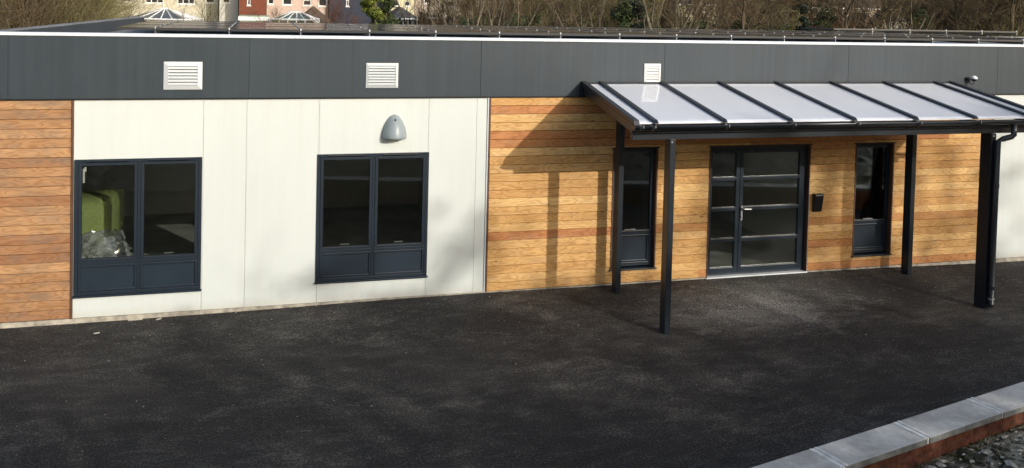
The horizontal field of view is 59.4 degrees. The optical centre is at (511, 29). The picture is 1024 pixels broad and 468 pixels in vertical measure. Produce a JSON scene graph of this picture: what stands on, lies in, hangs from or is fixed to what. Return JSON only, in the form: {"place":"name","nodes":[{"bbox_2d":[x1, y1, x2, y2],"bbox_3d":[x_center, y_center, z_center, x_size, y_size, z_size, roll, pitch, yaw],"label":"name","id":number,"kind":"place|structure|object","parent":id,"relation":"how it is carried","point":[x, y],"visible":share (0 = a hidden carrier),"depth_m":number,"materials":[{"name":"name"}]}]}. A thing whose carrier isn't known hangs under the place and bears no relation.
{"place":"outdoors","nodes":[
{"label":"outdoors","id":0,"kind":"place"},
{"bbox_2d":[0,261,1023,467],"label":"asphalt yard","id":1,"kind":"structure","parent":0,"point":[712,381],"depth_m":10.11,"materials":[{"name":"black asphalt"}]},
{"bbox_2d":[752,382,1023,467],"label":"garden wall","id":2,"kind":"structure","parent":1,"relation":"on","point":[928,436],"depth_m":8.05,"materials":[{"name":"concrete"}]},
{"bbox_2d":[915,425,1023,467],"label":"soil bank","id":3,"kind":"structure","parent":1,"relation":"on","point":[1017,459],"depth_m":8.07,"materials":[{"name":"brown soil"}]},
{"bbox_2d":[908,422,1023,467],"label":"moss and weeds","id":4,"kind":"object","parent":3,"relation":"on","point":[997,434],"visible":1,"depth_m":8.24,"materials":[{"name":"green plant"}]},
{"bbox_2d":[927,428,1023,467],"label":"rubble","id":5,"kind":"object","parent":3,"relation":"on","point":[1009,462],"visible":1,"depth_m":7.96,"materials":[{"name":"stone"}]},
{"bbox_2d":[936,0,1023,36],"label":"bare tree","id":6,"kind":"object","parent":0,"point":[1022,35],"depth_m":44.40,"materials":[{"name":"brown plant"}]},
{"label":"garden ground","id":7,"kind":"structure","parent":0,"visible":0},
{"bbox_2d":[0,0,191,29],"bbox_3d":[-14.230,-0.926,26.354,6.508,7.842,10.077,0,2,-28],"label":"scrub","id":8,"kind":"object","parent":7,"relation":"on","point":[11,15],"visible":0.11,"depth_m":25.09,"materials":[{"name":"plant"}]},
{"bbox_2d":[123,8,203,20],"bbox_3d":[-24.789,0.009,63.960,4.550,3.111,3.350,1,2,3],"label":"conservatory","id":9,"kind":"object","parent":7,"relation":"on","point":[169,14],"visible":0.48,"depth_m":63.11,"materials":[{"name":"white glass"}]},
{"bbox_2d":[114,0,219,20],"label":"terraced house","id":10,"kind":"structure","parent":7,"relation":"on","point":[176,5],"depth_m":73.71,"materials":[{"name":"beige paint"}]},
{"bbox_2d":[165,0,226,20],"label":"bare tree","id":11,"kind":"object","parent":7,"relation":"on","point":[210,14],"visible":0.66,"depth_m":55.40,"materials":[{"name":"brown plant"}]},
{"bbox_2d":[219,0,238,21],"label":"extension","id":12,"kind":"object","parent":7,"relation":"on","point":[231,13],"visible":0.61,"depth_m":72.74,"materials":[{"name":"beige paint"}]},
{"bbox_2d":[239,0,265,21],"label":"brick house","id":13,"kind":"structure","parent":7,"relation":"on","point":[259,6],"depth_m":71.28,"materials":[{"name":"red brick"}]},
{"bbox_2d":[238,15,269,21],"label":"flat roofed garage","id":14,"kind":"structure","parent":7,"relation":"on","point":[244,18],"depth_m":67.38,"materials":[{"name":"white paint"}]},
{"bbox_2d":[245,5,309,22],"bbox_3d":[-15.838,0.063,59.842,3.838,3.549,4.277,2,2,15],"label":"bare shrub","id":15,"kind":"object","parent":7,"relation":"on","point":[273,17],"visible":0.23,"depth_m":59.93,"materials":[{"name":"brown plant"}]},
{"bbox_2d":[270,11,319,22],"bbox_3d":[-15.559,0.240,64.435,3.150,3.070,2.750,1,2,-3],"label":"conservatory","id":16,"kind":"object","parent":7,"relation":"on","point":[289,16],"visible":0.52,"depth_m":63.57,"materials":[{"name":"white plastic"}]},
{"bbox_2d":[266,0,327,21],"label":"terraced house","id":17,"kind":"structure","parent":7,"relation":"on","point":[292,5],"depth_m":74.05,"materials":[{"name":"beige paint"}]},
{"bbox_2d":[305,6,333,22],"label":"lean to extension","id":18,"kind":"object","parent":7,"relation":"on","point":[320,15],"visible":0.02,"depth_m":68.57,"materials":[{"name":"brown tile"}]},
{"bbox_2d":[293,0,352,22],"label":"bare tree","id":19,"kind":"object","parent":7,"relation":"on","point":[333,12],"visible":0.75,"depth_m":61.00,"materials":[{"name":"brown plant"}]},
{"bbox_2d":[328,0,371,23],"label":"navy house","id":20,"kind":"structure","parent":7,"relation":"on","point":[356,8],"depth_m":74.83,"materials":[{"name":"blue paint"}]},
{"bbox_2d":[359,0,385,23],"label":"evergreen bush","id":21,"kind":"object","parent":7,"relation":"on","point":[371,11],"visible":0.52,"depth_m":53.52,"materials":[{"name":"green plant"}]},
{"bbox_2d":[377,0,399,23],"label":"evergreen bush","id":22,"kind":"object","parent":7,"relation":"on","point":[389,5],"visible":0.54,"depth_m":55.90,"materials":[{"name":"green plant"}]},
{"bbox_2d":[376,0,413,23],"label":"cream house","id":23,"kind":"structure","parent":7,"relation":"on","point":[380,6],"depth_m":76.62,"materials":[{"name":"beige paint"}]},
{"bbox_2d":[392,7,417,24],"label":"hipped extension","id":24,"kind":"object","parent":7,"relation":"on","point":[405,16],"visible":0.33,"depth_m":69.68,"materials":[{"name":"grey tile"}]},
{"bbox_2d":[383,0,436,24],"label":"bare tree","id":25,"kind":"object","parent":7,"relation":"on","point":[415,16],"visible":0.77,"depth_m":58.48,"materials":[{"name":"brown plant"}]},
{"bbox_2d":[415,0,492,25],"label":"bare tree","id":26,"kind":"object","parent":7,"relation":"on","point":[482,8],"visible":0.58,"depth_m":39.44,"materials":[{"name":"brown plant"}]},
{"bbox_2d":[435,0,504,24],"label":"bare tree","id":27,"kind":"object","parent":7,"relation":"on","point":[446,3],"visible":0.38,"depth_m":56.75,"materials":[{"name":"brown plant"}]},
{"bbox_2d":[426,0,529,25],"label":"bare shrub","id":28,"kind":"object","parent":7,"relation":"on","point":[493,23],"visible":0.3,"depth_m":54.31,"materials":[{"name":"brown plant"}]},
{"bbox_2d":[470,0,576,26],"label":"bare tree","id":29,"kind":"object","parent":7,"relation":"on","point":[500,13],"visible":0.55,"depth_m":39.79,"materials":[{"name":"brown plant"}]},
{"bbox_2d":[495,0,574,26],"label":"bare tree","id":30,"kind":"object","parent":7,"relation":"on","point":[523,11],"visible":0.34,"depth_m":53.44,"materials":[{"name":"brown plant"}]},
{"bbox_2d":[521,0,616,26],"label":"bare tree","id":31,"kind":"object","parent":7,"relation":"on","point":[570,15],"visible":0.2,"depth_m":54.55,"materials":[{"name":"brown plant"}]},
{"bbox_2d":[525,0,623,27],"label":"bare tree","id":32,"kind":"object","parent":7,"relation":"on","point":[597,11],"visible":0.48,"depth_m":40.83,"materials":[{"name":"brown plant"}]},
{"bbox_2d":[526,0,625,26],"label":"bare tree","id":33,"kind":"object","parent":7,"relation":"on","point":[583,15],"visible":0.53,"depth_m":42.37,"materials":[{"name":"brown plant"}]},
{"bbox_2d":[482,0,689,28],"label":"bare woodland","id":34,"kind":"object","parent":7,"relation":"on","point":[666,23],"visible":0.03,"depth_m":57.68,"materials":[{"name":"brown plant"}]},
{"bbox_2d":[564,0,654,27],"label":"bare shrub","id":35,"kind":"object","parent":7,"relation":"on","point":[596,15],"visible":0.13,"depth_m":55.82,"materials":[{"name":"brown plant"}]},
{"bbox_2d":[609,0,635,27],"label":"evergreen bush","id":36,"kind":"object","parent":7,"relation":"on","point":[626,15],"visible":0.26,"depth_m":51.68,"materials":[{"name":"green plant"}]},
{"bbox_2d":[587,0,664,27],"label":"bare tree","id":37,"kind":"object","parent":7,"relation":"on","point":[658,14],"visible":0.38,"depth_m":52.30,"materials":[{"name":"brown plant"}]},
{"bbox_2d":[629,0,651,27],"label":"evergreen bush","id":38,"kind":"object","parent":7,"relation":"on","point":[637,12],"visible":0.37,"depth_m":43.30,"materials":[{"name":"green plant"}]},
{"bbox_2d":[636,0,720,28],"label":"bare tree","id":39,"kind":"object","parent":7,"relation":"on","point":[646,3],"visible":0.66,"depth_m":40.00,"materials":[{"name":"brown plant"}]},
{"bbox_2d":[651,0,713,28],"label":"bare tree","id":40,"kind":"object","parent":7,"relation":"on","point":[675,16],"visible":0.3,"depth_m":57.28,"materials":[{"name":"brown plant"}]},
{"bbox_2d":[658,0,712,28],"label":"bare tree","id":41,"kind":"object","parent":7,"relation":"on","point":[685,3],"visible":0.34,"depth_m":57.86,"materials":[{"name":"brown plant"}]},
{"bbox_2d":[682,0,753,29],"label":"bare tree","id":42,"kind":"object","parent":7,"relation":"on","point":[721,10],"visible":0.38,"depth_m":56.55,"materials":[{"name":"brown plant"}]},
{"bbox_2d":[700,0,800,28],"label":"bare shrub","id":43,"kind":"object","parent":7,"relation":"on","point":[753,13],"visible":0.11,"depth_m":58.07,"materials":[{"name":"brown plant"}]},
{"bbox_2d":[698,0,809,29],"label":"bare tree","id":44,"kind":"object","parent":7,"relation":"on","point":[761,17],"visible":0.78,"depth_m":42.88,"materials":[{"name":"brown plant"}]},
{"bbox_2d":[710,0,802,30],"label":"bare shrub","id":45,"kind":"object","parent":7,"relation":"on","point":[792,19],"visible":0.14,"depth_m":55.91,"materials":[{"name":"brown plant"}]},
{"bbox_2d":[749,0,814,28],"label":"bare tree","id":46,"kind":"object","parent":7,"relation":"on","point":[798,6],"visible":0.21,"depth_m":61.55,"materials":[{"name":"brown plant"}]},
{"bbox_2d":[740,0,841,30],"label":"bare tree","id":47,"kind":"object","parent":7,"relation":"on","point":[773,19],"visible":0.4,"depth_m":43.63,"materials":[{"name":"brown plant"}]},
{"bbox_2d":[767,0,833,29],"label":"bare tree","id":48,"kind":"object","parent":7,"relation":"on","point":[819,4],"visible":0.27,"depth_m":61.75,"materials":[{"name":"brown plant"}]},
{"bbox_2d":[795,5,814,30],"bbox_3d":[13.770,0.969,42.496,1.219,4.333,1.484,1,2,-15],"label":"evergreen bush","id":49,"kind":"object","parent":7,"relation":"on","point":[805,20],"visible":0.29,"depth_m":42.27,"materials":[{"name":"green plant"}]},
{"bbox_2d":[814,7,837,30],"bbox_3d":[15.310,1.009,43.866,1.688,4.237,1.696,1,2,-15],"label":"evergreen bush","id":50,"kind":"object","parent":7,"relation":"on","point":[829,11],"visible":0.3,"depth_m":43.69,"materials":[{"name":"green plant"}]},
{"bbox_2d":[782,1,898,30],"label":"bracken","id":51,"kind":"object","parent":7,"relation":"on","point":[835,22],"depth_m":47.39,"materials":[{"name":"brown plant"}]},
{"bbox_2d":[812,0,882,28],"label":"bare tree","id":52,"kind":"object","parent":7,"relation":"on","point":[853,21],"visible":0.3,"depth_m":60.45,"materials":[{"name":"brown plant"}]},
{"bbox_2d":[812,0,930,30],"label":"bare tree","id":53,"kind":"object","parent":7,"relation":"on","point":[876,19],"visible":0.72,"depth_m":42.28,"materials":[{"name":"brown plant"}]},
{"bbox_2d":[840,0,914,28],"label":"bare tree","id":54,"kind":"object","parent":7,"relation":"on","point":[893,20],"visible":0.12,"depth_m":60.60,"materials":[{"name":"brown plant"}]},
{"bbox_2d":[872,0,953,34],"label":"bare tree","id":55,"kind":"object","parent":7,"relation":"on","point":[921,18],"visible":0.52,"depth_m":44.13,"materials":[{"name":"brown plant"}]},
{"bbox_2d":[877,0,952,33],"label":"bare tree","id":56,"kind":"object","parent":7,"relation":"on","point":[913,3],"visible":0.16,"depth_m":64.45,"materials":[{"name":"brown plant"}]},
{"bbox_2d":[910,9,933,33],"bbox_3d":[26.775,0.779,58.326,1.774,4.282,1.933,1,2,-15],"label":"evergreen bush","id":57,"kind":"object","parent":7,"relation":"on","point":[924,14],"visible":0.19,"depth_m":58.30,"materials":[{"name":"green plant"}]},
{"bbox_2d":[909,0,988,29],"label":"bare tree","id":58,"kind":"object","parent":7,"relation":"on","point":[941,13],"visible":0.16,"depth_m":61.56,"materials":[{"name":"brown plant"}]},
{"bbox_2d":[877,0,1022,35],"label":"bare woodland","id":59,"kind":"object","parent":7,"relation":"on","point":[945,26],"visible":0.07,"depth_m":61.06,"materials":[{"name":"brown plant"}]},
{"bbox_2d":[934,0,1009,34],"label":"bare tree","id":60,"kind":"object","parent":7,"relation":"on","point":[968,14],"visible":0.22,"depth_m":59.54,"materials":[{"name":"brown plant"}]},
{"bbox_2d":[924,0,1023,35],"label":"bare tree","id":61,"kind":"object","parent":7,"relation":"on","point":[988,19],"visible":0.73,"depth_m":45.03,"materials":[{"name":"brown plant"}]},
{"bbox_2d":[948,0,1023,36],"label":"bare tree","id":62,"kind":"object","parent":7,"relation":"on","point":[1012,12],"visible":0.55,"depth_m":44.30,"materials":[{"name":"brown plant"}]},
{"bbox_3d":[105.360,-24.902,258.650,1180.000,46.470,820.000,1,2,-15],"label":"ground","id":63,"kind":"structure","parent":0,"visible":0},
{"bbox_2d":[0,16,1023,328],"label":"single storey building","id":64,"kind":"structure","parent":63,"relation":"on","point":[266,170],"depth_m":12.60,"materials":[{"name":"timber cladding"},{"name":"white wall panels"},{"name":"grey metal"}]},
{"bbox_2d":[82,188,124,257],"bbox_3d":[-5.907,2.921,12.396,1.032,1.344,0.982,1,2,-15],"label":"armchair","id":65,"kind":"object","parent":64,"relation":"on","point":[100,210],"visible":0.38,"depth_m":12.13,"materials":[{"name":"green fabric"}]},
{"bbox_2d":[82,229,132,257],"bbox_3d":[-5.438,3.148,11.938,1.011,0.938,0.738,1,2,-15],"label":"plastic wrapping","id":66,"kind":"object","parent":64,"relation":"on","point":[105,245],"visible":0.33,"depth_m":11.78,"materials":[{"name":"clear plastic"}]},
{"bbox_2d":[72,157,201,298],"bbox_3d":[-4.755,2.507,11.448,1.534,1.742,0.102,1,2,-15],"label":"window","id":67,"kind":"structure","parent":64,"relation":"in","point":[138,274],"depth_m":11.42,"materials":[{"name":"blue metal"}]},
{"bbox_2d":[115,24,163,32],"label":"solar panel","id":68,"kind":"object","parent":64,"relation":"on","point":[139,27],"visible":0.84,"depth_m":14.10,"materials":[{"name":"black glass"}]},
{"bbox_2d":[163,62,202,89],"bbox_3d":[-4.196,0.590,11.457,0.465,0.355,0.029,1,2,-15],"label":"air vent","id":69,"kind":"object","parent":64,"relation":"attached to","point":[182,75],"visible":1,"depth_m":11.45,"materials":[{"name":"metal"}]},
{"bbox_2d":[155,25,231,33],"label":"solar panel","id":70,"kind":"object","parent":64,"relation":"on","point":[199,27],"visible":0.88,"depth_m":14.31,"materials":[{"name":"black glass"}]},
{"bbox_2d":[166,22,234,25],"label":"solar panel","id":71,"kind":"object","parent":64,"relation":"on","point":[185,23],"visible":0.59,"depth_m":16.29,"materials":[{"name":"black glass"}]},
{"bbox_2d":[230,26,300,34],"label":"solar panel","id":72,"kind":"object","parent":64,"relation":"on","point":[269,28],"visible":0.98,"depth_m":14.61,"materials":[{"name":"black glass"}]},
{"bbox_2d":[233,23,297,26],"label":"solar panel","id":73,"kind":"object","parent":64,"relation":"on","point":[245,24],"visible":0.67,"depth_m":16.58,"materials":[{"name":"black glass"}]},
{"bbox_2d":[295,24,360,27],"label":"solar panel","id":74,"kind":"object","parent":64,"relation":"on","point":[305,25],"visible":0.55,"depth_m":16.87,"materials":[{"name":"black glass"}]},
{"bbox_2d":[298,27,369,35],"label":"solar panel","id":75,"kind":"object","parent":64,"relation":"on","point":[339,30],"visible":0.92,"depth_m":14.93,"materials":[{"name":"black glass"}]},
{"bbox_2d":[314,152,428,283],"bbox_3d":[-1.897,2.550,12.237,1.534,1.742,0.102,1,2,-15],"label":"window","id":76,"kind":"structure","parent":64,"relation":"in","point":[372,261],"depth_m":12.21,"materials":[{"name":"blue metal"}]},
{"bbox_2d":[366,63,398,87],"bbox_3d":[-1.753,0.622,12.132,0.435,0.335,0.029,1,2,-15],"label":"air vent","id":77,"kind":"object","parent":64,"relation":"attached to","point":[381,75],"visible":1,"depth_m":12.13,"materials":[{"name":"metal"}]},
{"bbox_2d":[354,25,415,27],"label":"solar panel","id":78,"kind":"object","parent":64,"relation":"on","point":[368,26],"visible":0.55,"depth_m":17.14,"materials":[{"name":"black glass"}]},
{"bbox_2d":[381,114,406,139],"bbox_3d":[-1.582,1.323,12.162,0.344,0.330,0.192,1,2,-15],"label":"wall lamp","id":79,"kind":"object","parent":64,"relation":"attached to","point":[394,128],"visible":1,"depth_m":12.13,"materials":[{"name":"metal"}]},
{"bbox_2d":[363,28,435,36],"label":"solar panel","id":80,"kind":"object","parent":64,"relation":"on","point":[428,32],"visible":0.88,"depth_m":15.23,"materials":[{"name":"black glass"}]},
{"bbox_2d":[411,26,479,34],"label":"solar panel","id":81,"kind":"object","parent":64,"relation":"on","point":[432,27],"visible":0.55,"depth_m":17.43,"materials":[{"name":"black glass"}]},
{"bbox_2d":[422,28,499,37],"bbox_3d":[-0.928,0.060,15.948,1.110,0.112,1.428,1,2,-15],"label":"solar panel","id":82,"kind":"object","parent":64,"relation":"on","point":[470,31],"visible":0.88,"depth_m":15.53,"materials":[{"name":"black glass"}]},
{"bbox_2d":[468,27,536,35],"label":"solar panel","id":83,"kind":"object","parent":64,"relation":"on","point":[497,28],"visible":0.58,"depth_m":17.75,"materials":[{"name":"black glass"}]},
{"bbox_2d":[481,29,560,38],"bbox_3d":[0.139,0.076,16.242,1.110,0.112,1.428,1,2,-15],"label":"solar panel","id":84,"kind":"object","parent":64,"relation":"on","point":[531,32],"visible":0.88,"depth_m":15.93,"materials":[{"name":"black glass"}]},
{"bbox_2d":[522,28,584,30],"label":"solar panel","id":85,"kind":"object","parent":64,"relation":"on","point":[561,29],"visible":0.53,"depth_m":18.11,"materials":[{"name":"black glass"}]},
{"bbox_2d":[539,30,619,38],"bbox_3d":[1.206,0.092,16.537,1.110,0.112,1.428,1,2,-15],"label":"solar panel","id":86,"kind":"object","parent":64,"relation":"on","point":[592,33],"visible":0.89,"depth_m":16.20,"materials":[{"name":"black glass"}]},
{"bbox_2d":[609,147,659,271],"bbox_3d":[1.786,2.636,13.295,0.751,1.819,0.185,1,2,-15],"label":"window","id":87,"kind":"structure","parent":64,"relation":"in","point":[638,245],"depth_m":13.35,"materials":[{"name":"black metal"}]},
{"bbox_2d":[596,31,676,39],"bbox_3d":[2.273,0.108,16.831,1.110,0.112,1.428,1,2,-15],"label":"solar panel","id":88,"kind":"object","parent":64,"relation":"on","point":[652,35],"visible":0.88,"depth_m":16.48,"materials":[{"name":"black glass"}]},
{"bbox_2d":[644,64,660,81],"bbox_3d":[2.062,0.655,13.184,0.260,0.305,0.029,1,2,-15],"label":"air vent","id":89,"kind":"object","parent":64,"relation":"attached to","point":[652,72],"visible":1,"depth_m":13.18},
{"bbox_2d":[651,32,731,40],"bbox_3d":[3.340,0.125,17.126,1.110,0.112,1.428,1,2,-15],"label":"solar panel","id":90,"kind":"object","parent":64,"relation":"on","point":[707,36],"visible":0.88,"depth_m":16.78,"materials":[{"name":"black glass"}]},
{"bbox_2d":[706,33,784,40],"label":"solar panel","id":91,"kind":"object","parent":64,"relation":"on","point":[758,36],"visible":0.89,"depth_m":17.14,"materials":[{"name":"black glass"}]},
{"bbox_2d":[706,144,812,278],"bbox_3d":[3.780,2.781,13.852,1.776,2.039,0.181,1,2,-15],"label":"entrance door","id":92,"kind":"structure","parent":64,"relation":"in","point":[804,150],"depth_m":13.85,"materials":[{"name":"blue metal"}]},
{"bbox_2d":[747,33,835,41],"bbox_3d":[5.473,0.157,17.715,1.110,0.112,1.428,1,2,-15],"label":"solar panel","id":93,"kind":"object","parent":64,"relation":"on","point":[811,37],"visible":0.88,"depth_m":17.39,"materials":[{"name":"black glass"}]},
{"bbox_2d":[579,81,1023,334],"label":"entrance canopy","id":94,"kind":"object","parent":64,"relation":"attached to","point":[739,109],"visible":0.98,"depth_m":12.61,"materials":[{"name":"metal"}]},
{"bbox_2d":[812,193,823,211],"bbox_3d":[4.775,2.704,14.013,0.150,0.289,0.084,1,2,-15],"label":"door keypad","id":95,"kind":"object","parent":64,"relation":"attached to","point":[817,203],"depth_m":14.00,"materials":[{"name":"black plastic"}]},
{"bbox_2d":[801,28,872,31],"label":"solar panel","id":96,"kind":"object","parent":64,"relation":"on","point":[854,30],"visible":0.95,"depth_m":22.56,"materials":[{"name":"black glass"}]},
{"bbox_2d":[799,34,884,42],"bbox_3d":[6.540,0.173,18.009,1.110,0.112,1.428,1,2,-15],"label":"solar panel","id":97,"kind":"object","parent":64,"relation":"on","point":[862,38],"visible":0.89,"depth_m":17.69,"materials":[{"name":"black glass"}]},
{"bbox_2d":[851,142,895,256],"bbox_3d":[5.747,2.706,14.389,0.751,1.819,0.185,1,2,-15],"label":"window","id":98,"kind":"structure","parent":64,"relation":"in","point":[872,212],"depth_m":14.44,"materials":[{"name":"blue metal"}]},
{"bbox_2d":[851,28,909,32],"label":"solar panel","id":99,"kind":"object","parent":64,"relation":"on","point":[893,30],"visible":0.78,"depth_m":22.74,"materials":[{"name":"black glass"}]},
{"bbox_2d":[850,35,932,42],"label":"solar panel","id":100,"kind":"object","parent":64,"relation":"on","point":[910,39],"visible":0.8,"depth_m":18.06,"materials":[{"name":"black glass"}]},
{"bbox_2d":[907,29,946,33],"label":"solar panel","id":101,"kind":"object","parent":64,"relation":"on","point":[930,31],"visible":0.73,"depth_m":23.32,"materials":[{"name":"black glass"}]},
{"bbox_2d":[886,35,978,43],"bbox_3d":[8.675,0.206,18.598,1.110,0.112,1.428,1,2,-15],"label":"solar panel","id":102,"kind":"object","parent":64,"relation":"on","point":[958,40],"visible":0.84,"depth_m":18.27,"materials":[{"name":"black glass"}]},
{"bbox_2d":[946,30,981,34],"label":"solar panel","id":103,"kind":"object","parent":64,"relation":"on","point":[962,32],"visible":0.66,"depth_m":23.44,"materials":[{"name":"black glass"}]},
{"bbox_2d":[935,36,1023,43],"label":"solar panel","id":104,"kind":"object","parent":64,"relation":"on","point":[998,40],"visible":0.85,"depth_m":18.60,"materials":[{"name":"black glass"}]},
{"bbox_2d":[965,30,1016,34],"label":"solar panel","id":105,"kind":"object","parent":64,"relation":"on","point":[1000,32],"visible":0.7,"depth_m":23.78,"materials":[{"name":"black glass"}]},
{"bbox_2d":[449,12,1018,35],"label":"ivy undergrowth","id":106,"kind":"object","parent":63,"relation":"on","point":[465,22],"visible":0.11,"depth_m":53.12,"materials":[{"name":"green plant"}]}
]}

